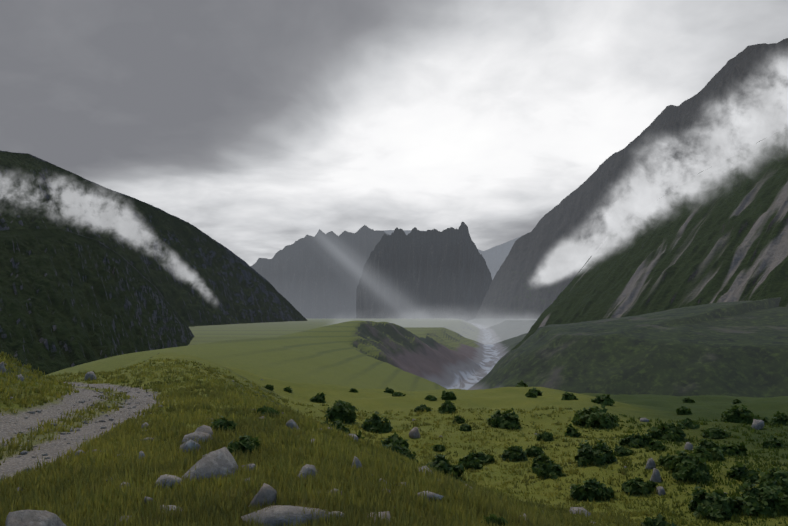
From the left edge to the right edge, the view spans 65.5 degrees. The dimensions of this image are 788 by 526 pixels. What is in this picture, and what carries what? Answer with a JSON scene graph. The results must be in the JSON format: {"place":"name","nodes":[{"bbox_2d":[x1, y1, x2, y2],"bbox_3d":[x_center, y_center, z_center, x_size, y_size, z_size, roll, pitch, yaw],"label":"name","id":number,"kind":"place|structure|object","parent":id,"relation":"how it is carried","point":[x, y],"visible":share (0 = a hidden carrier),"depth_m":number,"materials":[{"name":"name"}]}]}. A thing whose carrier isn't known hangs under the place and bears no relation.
{"place":"outdoors","nodes":[
{"label":"outdoors","id":0,"kind":"place"},
{"bbox_2d":[0,229,194,374],"bbox_3d":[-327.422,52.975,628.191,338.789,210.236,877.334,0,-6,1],"label":"ridge","id":1,"kind":"structure","parent":0,"point":[68,299],"depth_m":611.89,"materials":[{"name":"green plant"}]},
{"bbox_2d":[0,175,209,295],"bbox_3d":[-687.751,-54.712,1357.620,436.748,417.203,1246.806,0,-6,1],"label":"cloud","id":2,"kind":"structure","parent":0,"point":[81,208],"depth_m":1595.41,"materials":[{"name":"white"}]},
{"bbox_2d":[0,150,307,326],"bbox_3d":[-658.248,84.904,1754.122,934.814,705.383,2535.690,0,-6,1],"label":"ridge","id":3,"kind":"structure","parent":0,"point":[239,290],"depth_m":1889.67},
{"bbox_2d":[250,225,388,318],"bbox_3d":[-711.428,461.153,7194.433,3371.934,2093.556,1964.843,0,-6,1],"label":"massif","id":4,"kind":"structure","parent":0,"point":[318,275],"depth_m":7698.86,"materials":[{"name":"grey stone"}]},
{"bbox_2d":[0,297,787,525],"bbox_3d":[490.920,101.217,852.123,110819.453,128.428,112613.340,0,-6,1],"label":"ground","id":5,"kind":"structure","parent":0,"point":[713,360],"depth_m":344.97,"materials":[{"name":"green plant"}]},
{"bbox_2d":[5,509,65,525],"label":"boulder","id":6,"kind":"object","parent":5,"relation":"on","point":[28,517],"visible":1,"depth_m":5.25,"materials":[{"name":"stone"}]},
{"bbox_2d":[0,382,161,480],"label":"track stones","id":7,"kind":"object","parent":5,"relation":"on","point":[44,454],"visible":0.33,"depth_m":14.31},
{"bbox_2d":[0,357,763,525],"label":"rocks","id":8,"kind":"object","parent":5,"relation":"on","point":[221,460],"depth_m":7.78,"materials":[{"name":"grey stone"}]},
{"bbox_2d":[0,351,787,525],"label":"grass tufts","id":9,"kind":"object","parent":5,"relation":"on","point":[81,501],"visible":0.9,"depth_m":9.44,"materials":[{"name":"green plant"}]},
{"bbox_2d":[362,296,471,322],"bbox_3d":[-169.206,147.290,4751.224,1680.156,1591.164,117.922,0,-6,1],"label":"mist","id":10,"kind":"object","parent":5,"relation":"on","point":[413,310],"visible":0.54,"depth_m":4781.68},
{"bbox_2d":[210,380,787,525],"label":"shrubs","id":11,"kind":"object","parent":5,"relation":"on","point":[772,488],"depth_m":24.46,"materials":[{"name":"green plant"}]},
{"bbox_2d":[0,0,787,265],"label":"sky","id":12,"kind":"structure","parent":0,"point":[261,126],"materials":[{"name":"grey"}]},
{"bbox_2d":[356,222,491,320],"bbox_3d":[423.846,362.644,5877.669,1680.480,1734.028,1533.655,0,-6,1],"label":"massif","id":13,"kind":"structure","parent":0,"point":[443,271],"depth_m":6257.64,"materials":[{"name":"grey stone"}]},
{"bbox_2d":[383,230,520,279],"bbox_3d":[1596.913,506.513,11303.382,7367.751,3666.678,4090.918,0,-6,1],"label":"distant mountain","id":14,"kind":"structure","parent":0,"point":[495,257],"depth_m":12798.50,"materials":[{"name":"grey stone"}]},
{"bbox_2d":[366,306,538,328],"bbox_3d":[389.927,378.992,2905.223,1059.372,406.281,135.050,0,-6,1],"label":"mist","id":15,"kind":"structure","parent":0,"point":[464,317],"depth_m":2963.81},
{"bbox_2d":[475,38,787,318],"bbox_3d":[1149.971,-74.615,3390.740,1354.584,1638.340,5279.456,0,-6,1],"label":"ridge","id":16,"kind":"structure","parent":0,"point":[515,288],"depth_m":3943.61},
{"bbox_2d":[510,136,787,350],"bbox_3d":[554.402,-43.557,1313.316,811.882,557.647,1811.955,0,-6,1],"label":"mountain slope","id":17,"kind":"structure","parent":0,"point":[725,239],"depth_m":875.03,"materials":[{"name":"green plant"}]},
{"bbox_2d":[533,56,787,283],"bbox_3d":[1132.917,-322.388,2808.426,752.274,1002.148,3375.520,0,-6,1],"label":"cloud","id":18,"kind":"structure","parent":0,"point":[758,114],"depth_m":2504.79,"materials":[{"name":"white"}]},
{"bbox_2d":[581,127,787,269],"bbox_3d":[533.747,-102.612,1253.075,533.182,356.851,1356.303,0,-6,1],"label":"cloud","id":19,"kind":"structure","parent":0,"point":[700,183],"depth_m":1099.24,"materials":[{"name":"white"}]}
]}

